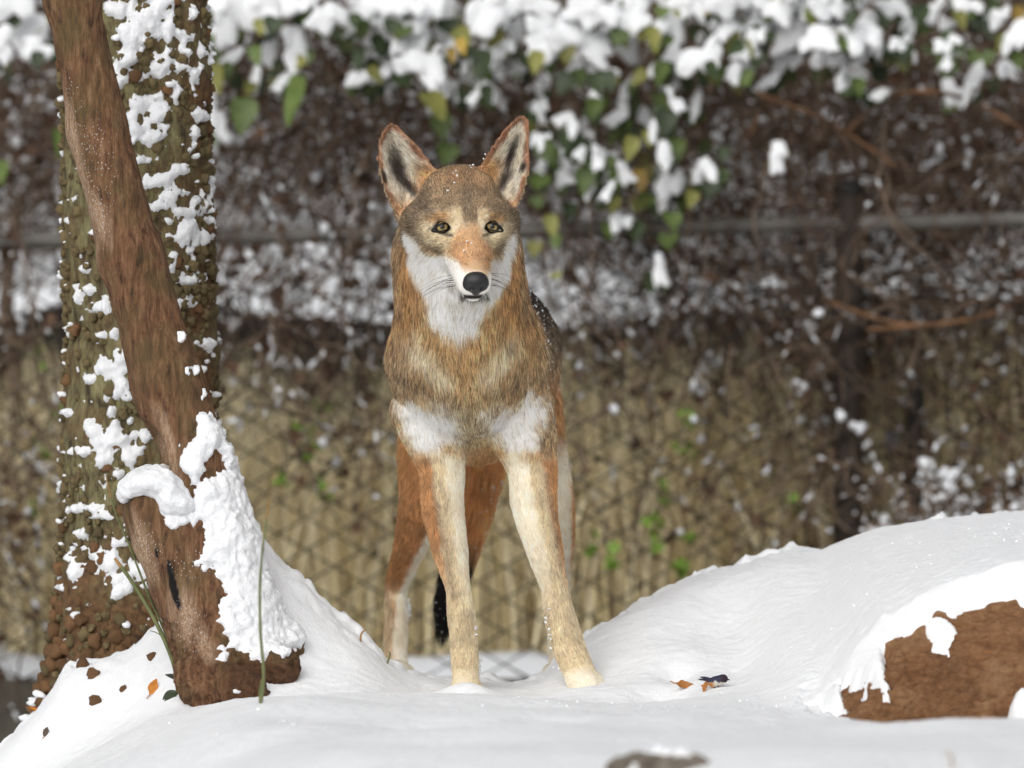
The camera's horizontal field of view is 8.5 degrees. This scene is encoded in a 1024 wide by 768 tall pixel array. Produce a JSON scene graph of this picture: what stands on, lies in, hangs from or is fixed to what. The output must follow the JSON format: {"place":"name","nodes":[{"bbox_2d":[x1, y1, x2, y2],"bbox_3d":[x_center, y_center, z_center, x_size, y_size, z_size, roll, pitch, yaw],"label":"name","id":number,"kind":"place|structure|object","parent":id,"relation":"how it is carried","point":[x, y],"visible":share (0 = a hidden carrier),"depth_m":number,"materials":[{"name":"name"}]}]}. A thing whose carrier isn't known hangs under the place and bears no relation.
{"place":"outdoors","nodes":[
{"label":"outdoors","id":0,"kind":"place"},
{"bbox_2d":[0,510,1023,767],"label":"snow ground","id":1,"kind":"structure","parent":0,"point":[788,628],"depth_m":11.49,"materials":[{"name":"white snow"}]},
{"bbox_2d":[42,727,48,738],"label":"fallen leaf","id":2,"kind":"object","parent":1,"relation":"on","point":[45,731],"visible":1,"depth_m":12.04,"materials":[{"name":"plant"}]},
{"bbox_2d":[18,0,222,720],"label":"knobbly tree","id":3,"kind":"object","parent":1,"relation":"on","point":[162,52],"visible":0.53,"depth_m":12.31,"materials":[{"name":"brown plant"}]},
{"bbox_2d":[106,477,166,639],"bbox_3d":[-0.637,0.357,11.932,0.141,0.391,0.024,0,0,0],"label":"grass stalk","id":4,"kind":"object","parent":1,"relation":"on","point":[144,584],"depth_m":11.94,"materials":[{"name":"green plant"}]},
{"bbox_2d":[114,557,172,667],"bbox_3d":[-0.634,0.427,11.921,0.118,0.251,0.008,0,0,0],"label":"grass stalk","id":5,"kind":"object","parent":1,"relation":"on","point":[143,600],"depth_m":11.92,"materials":[{"name":"green plant"}]},
{"bbox_2d":[146,679,157,698],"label":"fallen leaf","id":6,"kind":"object","parent":1,"relation":"on","point":[152,686],"visible":1,"depth_m":11.97,"materials":[{"name":"orange plant"}]},
{"bbox_2d":[162,674,177,700],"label":"sprig","id":7,"kind":"object","parent":1,"relation":"on","point":[169,694],"visible":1,"depth_m":11.91,"materials":[{"name":"green plant"}]},
{"bbox_2d":[42,0,306,706],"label":"leaning tree","id":8,"kind":"object","parent":1,"relation":"on","point":[193,526],"visible":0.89,"depth_m":11.88,"materials":[{"name":"brown plant"}]},
{"bbox_2d":[259,680,261,703],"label":"grass stalk","id":9,"kind":"object","parent":1,"relation":"on","point":[260,692],"depth_m":10.98,"materials":[{"name":"green plant"}]},
{"bbox_2d":[258,498,269,702],"bbox_3d":[-0.398,0.358,10.977,0.021,0.350,0.006,0,0,0],"label":"grass stalk","id":10,"kind":"object","parent":1,"relation":"on","point":[260,633],"depth_m":10.97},
{"bbox_2d":[377,115,603,687],"bbox_3d":[-0.043,0.050,12.338,0.410,1.028,1.352,0,0,0],"label":"wolf","id":11,"kind":"object","parent":1,"relation":"on","point":[476,405],"visible":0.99,"depth_m":11.97,"materials":[{"name":"fur"}]},
{"bbox_2d":[407,598,560,676],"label":"snow clumps","id":12,"kind":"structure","parent":11,"relation":"attached to","point":[480,660],"depth_m":11.99,"materials":[{"name":"white snow"}]},
{"bbox_2d":[432,153,560,626],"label":"snow flecks","id":13,"kind":"object","parent":11,"relation":"on","point":[548,387],"visible":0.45,"depth_m":12.43,"materials":[{"name":"white snow"}]},
{"bbox_2d":[605,744,710,767],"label":"stone","id":14,"kind":"object","parent":1,"relation":"on","point":[659,756],"visible":1,"depth_m":9.14,"materials":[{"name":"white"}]},
{"bbox_2d":[670,680,693,688],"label":"fallen leaf","id":15,"kind":"object","parent":1,"relation":"on","point":[683,684],"visible":1,"depth_m":11.80,"materials":[{"name":"orange plant"}]},
{"bbox_2d":[701,681,707,691],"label":"fallen leaf","id":16,"kind":"object","parent":1,"relation":"on","point":[704,685],"visible":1,"depth_m":11.72,"materials":[{"name":"orange plant"}]},
{"bbox_2d":[698,674,729,687],"bbox_3d":[0.346,0.509,11.737,0.055,0.025,0.019,0,0,0],"label":"bird","id":17,"kind":"object","parent":1,"relation":"on","point":[714,682],"visible":1,"depth_m":11.73},
{"bbox_2d":[943,752,952,767],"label":"grass stalk","id":18,"kind":"object","parent":1,"relation":"on","point":[950,755],"depth_m":9.06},
{"bbox_2d":[0,276,1023,655],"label":"dry grass","id":19,"kind":"structure","parent":0,"point":[504,582],"depth_m":16.49,"materials":[{"name":"beige plant"}]},
{"bbox_2d":[0,147,63,724],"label":"bare shrub","id":20,"kind":"object","parent":19,"relation":"on","point":[13,517],"visible":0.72,"depth_m":15.86,"materials":[{"name":"brown plant"}]},
{"bbox_2d":[0,0,364,406],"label":"bare shrub","id":21,"kind":"object","parent":19,"relation":"on","point":[12,93],"visible":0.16,"depth_m":16.45,"materials":[{"name":"brown plant"}]},
{"bbox_2d":[217,126,396,456],"bbox_3d":[-0.474,-0.207,16.379,1.012,0.803,0.745,0,0,0],"label":"bare shrub","id":22,"kind":"object","parent":19,"relation":"on","point":[224,289],"visible":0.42,"depth_m":16.26,"materials":[{"name":"brown plant"}]},
{"bbox_2d":[382,84,985,506],"bbox_3d":[0.395,-0.218,16.345,1.427,1.048,1.028,0,0,0],"label":"bare shrub","id":23,"kind":"object","parent":19,"relation":"on","point":[612,316],"visible":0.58,"depth_m":16.20,"materials":[{"name":"brown plant"}]},
{"bbox_2d":[523,0,1023,463],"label":"bare shrub","id":24,"kind":"object","parent":19,"relation":"on","point":[997,147],"visible":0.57,"depth_m":16.26,"materials":[{"name":"brown plant"}]},
{"bbox_2d":[0,0,1023,547],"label":"hillside","id":25,"kind":"structure","parent":0,"point":[244,332],"depth_m":18.01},
{"bbox_2d":[0,0,1023,303],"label":"bare shrub","id":26,"kind":"object","parent":25,"relation":"on","point":[460,122],"visible":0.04,"depth_m":20.44,"materials":[{"name":"plant"}]},
{"bbox_2d":[0,151,1023,322],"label":"snow slope","id":27,"kind":"structure","parent":25,"relation":"on","point":[332,281],"depth_m":19.94,"materials":[{"name":"white snow"}]},
{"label":"ground","id":28,"kind":"structure","parent":0,"visible":0},
{"bbox_2d":[0,187,24,582],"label":"young tree","id":29,"kind":"object","parent":28,"relation":"on","point":[11,342],"visible":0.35,"depth_m":16.68,"materials":[{"name":"brown plant"}]},
{"bbox_2d":[0,651,547,742],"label":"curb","id":30,"kind":"structure","parent":28,"relation":"on","point":[529,663],"depth_m":16.09,"materials":[{"name":"concrete"}]},
{"bbox_2d":[493,164,933,618],"bbox_3d":[0.453,0.104,15.915,1.278,1.232,0.935,0,0,0],"label":"bare shrub","id":31,"kind":"object","parent":30,"relation":"on","point":[667,395],"visible":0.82,"depth_m":15.91,"materials":[{"name":"brown plant"}]},
{"bbox_2d":[0,178,1023,681],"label":"wire fence","id":32,"kind":"object","parent":28,"relation":"on","point":[846,202],"visible":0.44,"depth_m":16.00,"materials":[{"name":"grey metal"}]},
{"bbox_2d":[0,0,355,386],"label":"climbing vine","id":33,"kind":"object","parent":32,"relation":"attached to","point":[25,38],"visible":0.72,"depth_m":15.79,"materials":[{"name":"brown plant"}]},
{"bbox_2d":[55,126,398,565],"bbox_3d":[-0.509,-0.070,15.776,0.980,1.065,1.014,0,0,-15],"label":"bare shrub","id":34,"kind":"object","parent":32,"relation":"attached to","point":[275,345],"visible":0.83,"depth_m":15.90,"materials":[{"name":"brown plant"}]},
{"bbox_2d":[0,0,510,408],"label":"climbing vine","id":35,"kind":"object","parent":32,"relation":"attached to","point":[232,21],"visible":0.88,"depth_m":15.87,"materials":[{"name":"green plant"}]},
{"bbox_2d":[211,0,529,348],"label":"bare shrub","id":36,"kind":"object","parent":32,"relation":"on","point":[333,107],"visible":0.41,"depth_m":16.30,"materials":[{"name":"brown plant"}]},
{"bbox_2d":[26,344,803,578],"bbox_3d":[-0.222,0.180,15.932,1.816,0.547,0.080,0,0,0],"label":"weed","id":37,"kind":"object","parent":32,"relation":"attached to","point":[678,565],"visible":0.91,"depth_m":15.93,"materials":[{"name":"green"}]},
{"bbox_2d":[216,0,663,443],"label":"climbing vine","id":38,"kind":"object","parent":32,"relation":"attached to","point":[405,42],"visible":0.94,"depth_m":15.82,"materials":[{"name":"yellow plant"}]},
{"bbox_2d":[258,0,743,328],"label":"bare shrub","id":39,"kind":"object","parent":32,"relation":"on","point":[555,107],"visible":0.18,"depth_m":16.49,"materials":[{"name":"brown plant"}]},
{"bbox_2d":[344,0,872,446],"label":"climbing vine","id":40,"kind":"object","parent":32,"relation":"attached to","point":[578,36],"visible":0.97,"depth_m":15.81,"materials":[{"name":"green plant"}]},
{"bbox_2d":[607,0,1023,474],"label":"climbing vine","id":41,"kind":"object","parent":32,"relation":"attached to","point":[839,35],"visible":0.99,"depth_m":15.84,"materials":[{"name":"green plant"}]},
{"bbox_2d":[749,81,1023,331],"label":"bramble","id":42,"kind":"object","parent":41,"relation":"on","point":[904,325],"visible":1,"depth_m":15.80,"materials":[{"name":"brown plant"}]},
{"bbox_2d":[742,0,1023,378],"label":"climbing vine","id":43,"kind":"object","parent":32,"relation":"attached to","point":[947,47],"visible":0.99,"depth_m":15.93,"materials":[{"name":"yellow plant"}]},
{"bbox_2d":[666,122,1023,564],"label":"bare shrub","id":44,"kind":"object","parent":28,"relation":"on","point":[916,354],"visible":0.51,"depth_m":16.19,"materials":[{"name":"brown plant"}]},
{"bbox_2d":[885,431,897,452],"bbox_3d":[0.905,0.138,16.350,0.031,0.052,0.008,0,0,0],"label":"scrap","id":45,"kind":"object","parent":44,"relation":"in","point":[888,437],"visible":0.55,"depth_m":16.35,"materials":[{"name":"grey"}]},
{"bbox_2d":[793,403,1023,533],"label":"bare shrub","id":46,"kind":"object","parent":28,"relation":"on","point":[963,505],"visible":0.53,"depth_m":15.64,"materials":[{"name":"brown plant"}]},
{"bbox_2d":[840,599,1023,722],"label":"boulder","id":47,"kind":"object","parent":28,"relation":"on","point":[978,673],"visible":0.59,"depth_m":11.18,"materials":[{"name":"brown stone"}]}
]}

